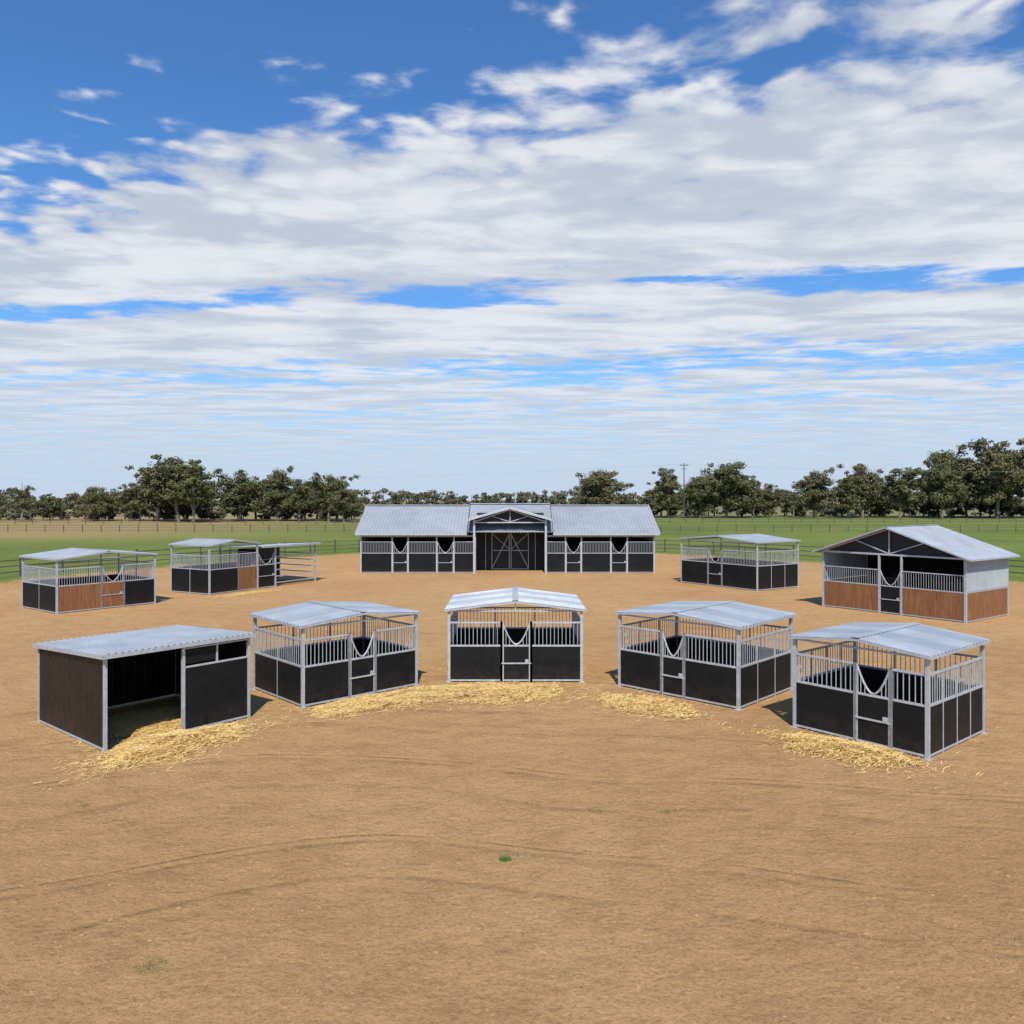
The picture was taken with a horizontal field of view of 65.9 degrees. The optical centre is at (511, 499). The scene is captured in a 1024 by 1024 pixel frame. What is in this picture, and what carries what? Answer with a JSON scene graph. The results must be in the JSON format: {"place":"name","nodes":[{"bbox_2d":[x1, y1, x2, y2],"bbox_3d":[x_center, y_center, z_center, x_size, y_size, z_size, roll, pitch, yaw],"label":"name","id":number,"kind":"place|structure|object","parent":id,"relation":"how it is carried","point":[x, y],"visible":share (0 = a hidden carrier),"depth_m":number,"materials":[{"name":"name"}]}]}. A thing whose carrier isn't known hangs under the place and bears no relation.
{"place":"outdoors","nodes":[
{"label":"outdoors","id":0,"kind":"place"},
{"bbox_2d":[330,512,341,518],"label":"eucalyptus tree","id":1,"kind":"object","parent":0,"point":[332,514],"visible":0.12,"depth_m":210.99,"materials":[{"name":"green plant"}]},
{"bbox_2d":[27,464,938,480],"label":"power lines","id":2,"kind":"object","parent":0,"point":[563,470],"visible":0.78,"depth_m":233.42,"materials":[{"name":"black metal"}]},
{"bbox_2d":[355,503,659,573],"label":"stable barn","id":3,"kind":"structure","parent":0,"point":[474,537],"depth_m":60.61,"materials":[{"name":"metal"}]},
{"bbox_2d":[485,532,535,569],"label":"sliding doors","id":4,"kind":"structure","parent":3,"relation":"in","point":[500,541],"depth_m":61.97,"materials":[{"name":"metal"}]},
{"bbox_2d":[0,501,1023,1023],"bbox_3d":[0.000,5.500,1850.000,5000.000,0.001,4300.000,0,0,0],"label":"ground","id":5,"kind":"structure","parent":0,"point":[838,837],"depth_m":12.84,"materials":[{"name":"brown soil"}]},
{"bbox_2d":[5,485,40,521],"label":"eucalyptus tree","id":6,"kind":"object","parent":5,"relation":"on","point":[23,500],"visible":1,"depth_m":199.20,"materials":[{"name":"green plant"}]},
{"bbox_2d":[31,496,68,519],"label":"eucalyptus tree","id":7,"kind":"object","parent":5,"relation":"on","point":[46,505],"visible":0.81,"depth_m":212.67,"materials":[{"name":"green plant"}]},
{"bbox_2d":[0,489,122,516],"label":"distant tree row","id":8,"kind":"object","parent":5,"relation":"on","point":[66,498],"visible":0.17,"depth_m":256.69,"materials":[{"name":"green plant"}]},
{"bbox_2d":[19,548,158,613],"bbox_3d":[-22.013,4.034,41.215,4.120,2.933,5.190,0,0,37],"label":"timber horse stall","id":9,"kind":"object","parent":5,"relation":"on","point":[52,594],"visible":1,"depth_m":40.05,"materials":[{"name":"wood"}]},
{"bbox_2d":[61,486,117,520],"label":"eucalyptus tree","id":10,"kind":"object","parent":5,"relation":"on","point":[93,501],"visible":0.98,"depth_m":202.99,"materials":[{"name":"green plant"}]},
{"bbox_2d":[99,494,121,519],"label":"eucalyptus tree","id":11,"kind":"object","parent":5,"relation":"on","point":[111,510],"visible":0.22,"depth_m":211.51,"materials":[{"name":"green plant"}]},
{"bbox_2d":[113,481,145,520],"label":"eucalyptus tree","id":12,"kind":"object","parent":5,"relation":"on","point":[127,496],"visible":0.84,"depth_m":203.36,"materials":[{"name":"green plant"}]},
{"bbox_2d":[32,625,255,751],"bbox_3d":[-9.171,4.420,19.741,3.952,2.160,3.730,0,0,40],"label":"field shelter","id":13,"kind":"object","parent":5,"relation":"on","point":[84,683],"visible":0.98,"depth_m":19.18,"materials":[{"name":"metal"}]},
{"bbox_2d":[124,464,174,520],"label":"eucalyptus tree","id":14,"kind":"object","parent":5,"relation":"on","point":[148,504],"visible":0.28,"depth_m":202.04,"materials":[{"name":"green plant"}]},
{"bbox_2d":[133,956,166,974],"bbox_3d":[-4.254,5.478,9.303,0.372,0.051,0.364,0,0,0],"label":"grass tuft","id":15,"kind":"object","parent":5,"relation":"on","point":[149,962],"visible":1,"depth_m":9.29,"materials":[{"name":"plant"}]},
{"bbox_2d":[30,699,269,758],"bbox_3d":[-9.016,5.417,19.538,5.757,0.177,5.526,0,0,0],"label":"straw pile","id":16,"kind":"object","parent":5,"relation":"on","point":[156,720],"visible":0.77,"depth_m":19.29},
{"bbox_2d":[138,500,191,515],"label":"eucalyptus tree","id":17,"kind":"object","parent":5,"relation":"on","point":[180,513],"visible":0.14,"depth_m":212.27,"materials":[{"name":"green plant"}]},
{"bbox_2d":[36,706,309,789],"bbox_3d":[-7.902,5.362,17.578,3.853,0.287,8.257,0,0,21],"label":"straw pile","id":18,"kind":"object","parent":5,"relation":"on","point":[170,745],"visible":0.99,"depth_m":17.26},
{"bbox_2d":[136,454,215,521],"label":"eucalyptus tree","id":19,"kind":"object","parent":5,"relation":"on","point":[159,476],"visible":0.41,"depth_m":195.99,"materials":[{"name":"green plant"}]},
{"bbox_2d":[147,481,229,519],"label":"eucalyptus tree","id":20,"kind":"object","parent":5,"relation":"on","point":[189,508],"visible":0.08,"depth_m":212.46,"materials":[{"name":"green plant"}]},
{"bbox_2d":[163,459,216,522],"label":"eucalyptus tree","id":21,"kind":"object","parent":5,"relation":"on","point":[192,487],"visible":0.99,"depth_m":190.68,"materials":[{"name":"green plant"}]},
{"bbox_2d":[0,496,380,520],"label":"distant tree row","id":22,"kind":"object","parent":5,"relation":"on","point":[207,513],"visible":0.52,"depth_m":213.31,"materials":[{"name":"green plant"}]},
{"bbox_2d":[32,518,353,523],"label":"paddock fence","id":23,"kind":"object","parent":5,"relation":"on","point":[172,519],"visible":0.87,"depth_m":177.96,"materials":[{"name":"brown wood"}]},
{"bbox_2d":[213,468,271,521],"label":"eucalyptus tree","id":24,"kind":"object","parent":5,"relation":"on","point":[239,495],"visible":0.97,"depth_m":200.34,"materials":[{"name":"green plant"}]},
{"bbox_2d":[168,538,320,594],"bbox_3d":[-16.811,3.929,50.332,3.917,3.143,9.060,0,0,29],"label":"double horse stall","id":25,"kind":"object","parent":5,"relation":"on","point":[258,567],"visible":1,"depth_m":47.88,"materials":[{"name":"metal"}]},
{"bbox_2d":[206,588,283,598],"bbox_3d":[-15.603,5.459,46.079,1.937,0.093,6.496,0,0,26],"label":"straw pile","id":26,"kind":"object","parent":5,"relation":"on","point":[247,593],"visible":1,"depth_m":46.09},
{"bbox_2d":[248,488,278,519],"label":"eucalyptus tree","id":27,"kind":"object","parent":5,"relation":"on","point":[258,496],"visible":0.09,"depth_m":217.92,"materials":[{"name":"green plant"}]},
{"bbox_2d":[251,465,295,520],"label":"eucalyptus tree","id":28,"kind":"object","parent":5,"relation":"on","point":[279,482],"visible":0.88,"depth_m":203.21,"materials":[{"name":"green plant"}]},
{"bbox_2d":[284,479,316,521],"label":"eucalyptus tree","id":29,"kind":"object","parent":5,"relation":"on","point":[300,497],"visible":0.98,"depth_m":199.97,"materials":[{"name":"green plant"}]},
{"bbox_2d":[285,488,316,520],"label":"eucalyptus tree","id":30,"kind":"object","parent":5,"relation":"on","point":[306,509],"visible":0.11,"depth_m":211.72,"materials":[{"name":"green plant"}]},
{"bbox_2d":[302,485,318,518],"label":"eucalyptus tree","id":31,"kind":"object","parent":5,"relation":"on","point":[312,511],"visible":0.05,"depth_m":220.78,"materials":[{"name":"green plant"}]},
{"bbox_2d":[291,472,360,520],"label":"eucalyptus tree","id":32,"kind":"object","parent":5,"relation":"on","point":[325,489],"visible":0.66,"depth_m":200.95,"materials":[{"name":"green plant"}]},
{"bbox_2d":[248,601,421,708],"bbox_3d":[-5.160,4.303,23.184,3.960,2.393,3.120,0,0,-43],"label":"horse stall","id":33,"kind":"object","parent":5,"relation":"on","point":[302,674],"visible":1,"depth_m":22.39,"materials":[{"name":"metal"}]},
{"bbox_2d":[314,495,356,518],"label":"eucalyptus tree","id":34,"kind":"object","parent":5,"relation":"on","point":[326,510],"visible":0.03,"depth_m":210.91,"materials":[{"name":"green plant"}]},
{"bbox_2d":[319,488,364,521],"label":"eucalyptus tree","id":35,"kind":"object","parent":5,"relation":"on","point":[342,497],"visible":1,"depth_m":194.08,"materials":[{"name":"green plant"}]},
{"bbox_2d":[250,687,439,727],"bbox_3d":[-3.801,5.454,21.181,3.642,0.102,6.589,0,0,44],"label":"straw pile","id":36,"kind":"object","parent":5,"relation":"on","point":[364,702],"visible":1,"depth_m":21.12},
{"bbox_2d":[329,679,613,710],"bbox_3d":[-1.195,5.448,22.477,9.358,0.115,5.371,0,0,0],"label":"straw pile","id":37,"kind":"object","parent":5,"relation":"on","point":[485,690],"visible":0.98,"depth_m":22.41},
{"bbox_2d":[499,854,511,862],"bbox_3d":[-0.099,5.466,12.068,0.247,0.075,0.234,0,0,0],"label":"grass tuft","id":38,"kind":"object","parent":5,"relation":"on","point":[504,858],"visible":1,"depth_m":12.07,"materials":[{"name":"green plant"}]},
{"bbox_2d":[380,491,634,505],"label":"distant tree row","id":39,"kind":"object","parent":5,"relation":"on","point":[409,496],"visible":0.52,"depth_m":398.32,"materials":[{"name":"green plant"}]},
{"bbox_2d":[0,619,1023,1023],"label":"dirt clods","id":40,"kind":"object","parent":5,"relation":"on","point":[508,891],"visible":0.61,"depth_m":10.79,"materials":[{"name":"brown soil"}]},
{"bbox_2d":[0,488,1023,508],"bbox_3d":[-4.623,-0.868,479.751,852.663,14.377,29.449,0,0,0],"label":"distant tree row","id":41,"kind":"object","parent":5,"relation":"on","point":[420,496],"visible":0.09,"depth_m":477.38,"materials":[{"name":"green plant"}]},
{"bbox_2d":[0,539,1023,575],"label":"paddock fence","id":42,"kind":"object","parent":5,"relation":"on","point":[285,547],"visible":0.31,"depth_m":73.97,"materials":[{"name":"black wood"}]},
{"bbox_2d":[0,524,1023,531],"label":"paddock fence","id":43,"kind":"object","parent":5,"relation":"on","point":[325,525],"visible":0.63,"depth_m":134.97,"materials":[{"name":"brown wood"}]},
{"bbox_2d":[444,587,586,682],"bbox_3d":[0.100,4.253,25.520,4.289,2.493,3.569,0,0,0],"label":"horse stall","id":44,"kind":"object","parent":5,"relation":"on","point":[503,653],"visible":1,"depth_m":23.85,"materials":[{"name":"metal"}]},
{"bbox_2d":[422,668,612,691],"bbox_3d":[0.214,5.454,25.484,6.323,0.100,5.213,0,0,27],"label":"straw pile","id":45,"kind":"object","parent":5,"relation":"on","point":[516,681],"visible":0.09,"depth_m":23.87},
{"bbox_2d":[568,469,634,505],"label":"eucalyptus tree","id":46,"kind":"object","parent":5,"relation":"on","point":[596,488],"visible":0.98,"depth_m":226.75,"materials":[{"name":"green plant"}]},
{"bbox_2d":[616,492,638,505],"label":"eucalyptus tree","id":47,"kind":"object","parent":5,"relation":"on","point":[627,500],"visible":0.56,"depth_m":248.78,"materials":[{"name":"green plant"}]},
{"bbox_2d":[551,687,730,729],"bbox_3d":[3.810,5.451,20.983,5.834,0.109,3.117,0,0,31],"label":"straw pile","id":48,"kind":"object","parent":5,"relation":"on","point":[631,704],"visible":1,"depth_m":20.98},
{"bbox_2d":[637,482,682,516],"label":"eucalyptus tree","id":49,"kind":"object","parent":5,"relation":"on","point":[652,492],"visible":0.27,"depth_m":257.84,"materials":[{"name":"green plant"}]},
{"bbox_2d":[648,467,687,517],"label":"eucalyptus tree","id":50,"kind":"object","parent":5,"relation":"on","point":[666,494],"visible":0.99,"depth_m":240.70,"materials":[{"name":"green plant"}]},
{"bbox_2d":[662,503,685,516],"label":"eucalyptus tree","id":51,"kind":"object","parent":5,"relation":"on","point":[674,509],"visible":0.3,"depth_m":257.60,"materials":[{"name":"green plant"}]},
{"bbox_2d":[680,465,687,518],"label":"utility pole","id":52,"kind":"object","parent":5,"relation":"on","point":[684,495],"visible":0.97,"depth_m":224.92,"materials":[{"name":"grey wood"}]},
{"bbox_2d":[677,475,730,517],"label":"eucalyptus tree","id":53,"kind":"object","parent":5,"relation":"on","point":[699,497],"visible":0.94,"depth_m":237.16,"materials":[{"name":"green plant"}]},
{"bbox_2d":[613,601,796,710],"bbox_3d":[5.641,4.303,23.148,4.110,2.393,3.370,0,0,44],"label":"horse stall","id":54,"kind":"object","parent":5,"relation":"on","point":[737,675],"visible":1,"depth_m":22.32,"materials":[{"name":"metal"}]},
{"bbox_2d":[680,461,761,517],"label":"eucalyptus tree","id":55,"kind":"object","parent":5,"relation":"on","point":[727,478],"visible":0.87,"depth_m":236.41,"materials":[{"name":"green plant"}]},
{"bbox_2d":[716,492,750,514],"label":"eucalyptus tree","id":56,"kind":"object","parent":5,"relation":"on","point":[719,501],"visible":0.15,"depth_m":261.35,"materials":[{"name":"green plant"}]},
{"bbox_2d":[679,534,800,590],"bbox_3d":[14.680,3.869,51.320,4.170,3.263,6.490,0,0,-34],"label":"horse stall","id":57,"kind":"object","parent":5,"relation":"on","point":[756,574],"visible":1,"depth_m":49.73,"materials":[{"name":"metal"}]},
{"bbox_2d":[735,483,769,517],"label":"eucalyptus tree","id":58,"kind":"object","parent":5,"relation":"on","point":[758,492],"visible":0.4,"depth_m":243.85,"materials":[{"name":"green plant"}]},
{"bbox_2d":[741,501,765,516],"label":"eucalyptus tree","id":59,"kind":"object","parent":5,"relation":"on","point":[757,510],"visible":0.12,"depth_m":260.13,"materials":[{"name":"green plant"}]},
{"bbox_2d":[759,483,784,517],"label":"eucalyptus tree","id":60,"kind":"object","parent":5,"relation":"on","point":[773,497],"visible":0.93,"depth_m":245.40,"materials":[{"name":"green plant"}]},
{"bbox_2d":[770,489,798,515],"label":"eucalyptus tree","id":61,"kind":"object","parent":5,"relation":"on","point":[784,492],"visible":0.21,"depth_m":267.23,"materials":[{"name":"green plant"}]},
{"bbox_2d":[779,467,837,517],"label":"eucalyptus tree","id":62,"kind":"object","parent":5,"relation":"on","point":[816,493],"visible":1,"depth_m":234.45,"materials":[{"name":"green plant"}]},
{"bbox_2d":[641,490,1023,516],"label":"distant tree row","id":63,"kind":"object","parent":5,"relation":"on","point":[923,509],"visible":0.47,"depth_m":257.66,"materials":[{"name":"green plant"}]},
{"bbox_2d":[656,517,1023,522],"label":"paddock fence","id":64,"kind":"object","parent":5,"relation":"on","point":[801,521],"visible":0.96,"depth_m":189.97,"materials":[{"name":"brown wood"}]},
{"bbox_2d":[836,477,862,518],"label":"eucalyptus tree","id":65,"kind":"object","parent":5,"relation":"on","point":[847,490],"visible":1,"depth_m":232.48,"materials":[{"name":"green plant"}]},
{"bbox_2d":[722,723,1005,790],"bbox_3d":[7.426,5.428,17.360,5.993,0.155,3.248,0,0,43],"label":"straw pile","id":66,"kind":"object","parent":5,"relation":"on","point":[861,752],"visible":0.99,"depth_m":17.14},
{"bbox_2d":[830,485,897,512],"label":"eucalyptus tree","id":67,"kind":"object","parent":5,"relation":"on","point":[868,502],"visible":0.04,"depth_m":261.90,"materials":[{"name":"green plant"}]},
{"bbox_2d":[836,463,898,517],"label":"eucalyptus tree","id":68,"kind":"object","parent":5,"relation":"on","point":[869,491],"visible":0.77,"depth_m":239.96,"materials":[{"name":"green plant"}]},
{"bbox_2d":[837,480,914,516],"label":"eucalyptus tree","id":69,"kind":"object","parent":5,"relation":"on","point":[891,506],"visible":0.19,"depth_m":258.01,"materials":[{"name":"green plant"}]},
{"bbox_2d":[787,622,990,760],"bbox_3d":[8.978,4.298,18.890,3.219,2.403,3.370,0,0,-39],"label":"horse stall","id":70,"kind":"object","parent":5,"relation":"on","point":[926,714],"visible":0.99,"depth_m":18.15,"materials":[{"name":"metal"}]},
{"bbox_2d":[875,467,925,517],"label":"eucalyptus tree","id":71,"kind":"object","parent":5,"relation":"on","point":[900,487],"visible":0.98,"depth_m":237.05,"materials":[{"name":"green plant"}]},
{"bbox_2d":[911,470,965,516],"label":"eucalyptus tree","id":72,"kind":"object","parent":5,"relation":"on","point":[920,489],"visible":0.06,"depth_m":262.14,"materials":[{"name":"green plant"}]},
{"bbox_2d":[910,454,973,518],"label":"eucalyptus tree","id":73,"kind":"object","parent":5,"relation":"on","point":[943,487],"visible":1,"depth_m":231.67,"materials":[{"name":"green plant"}]},
{"bbox_2d":[927,491,965,509],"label":"eucalyptus tree","id":74,"kind":"object","parent":5,"relation":"on","point":[939,508],"visible":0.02,"depth_m":251.44,"materials":[{"name":"green plant"}]},
{"bbox_2d":[917,449,979,517],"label":"eucalyptus tree","id":75,"kind":"object","parent":5,"relation":"on","point":[935,455],"visible":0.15,"depth_m":243.35,"materials":[{"name":"green plant"}]},
{"bbox_2d":[927,477,994,516],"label":"eucalyptus tree","id":76,"kind":"object","parent":5,"relation":"on","point":[971,506],"visible":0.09,"depth_m":257.03,"materials":[{"name":"green plant"}]},
{"bbox_2d":[951,437,1023,518],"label":"eucalyptus tree","id":77,"kind":"object","parent":5,"relation":"on","point":[997,469],"visible":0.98,"depth_m":231.27,"materials":[{"name":"green plant"}]},
{"bbox_2d":[962,458,1023,504],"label":"eucalyptus tree","id":78,"kind":"object","parent":5,"relation":"on","point":[1009,496],"visible":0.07,"depth_m":244.96,"materials":[{"name":"green plant"}]},
{"bbox_2d":[976,484,1023,516],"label":"eucalyptus tree","id":79,"kind":"object","parent":5,"relation":"on","point":[1001,504],"visible":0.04,"depth_m":252.49,"materials":[{"name":"green plant"}]},
{"bbox_2d":[1014,465,1023,497],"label":"eucalyptus tree","id":80,"kind":"object","parent":5,"relation":"on","point":[1019,495],"visible":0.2,"depth_m":238.16,"materials":[{"name":"green plant"}]},
{"bbox_2d":[0,0,1023,500],"label":"sky","id":81,"kind":"structure","parent":0,"point":[395,240],"materials":[{"name":"blue"}]},
{"bbox_2d":[812,524,1019,622],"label":"timber gable barn","id":82,"kind":"structure","parent":0,"point":[934,571],"depth_m":38.13,"materials":[{"name":"metal"}]}
]}

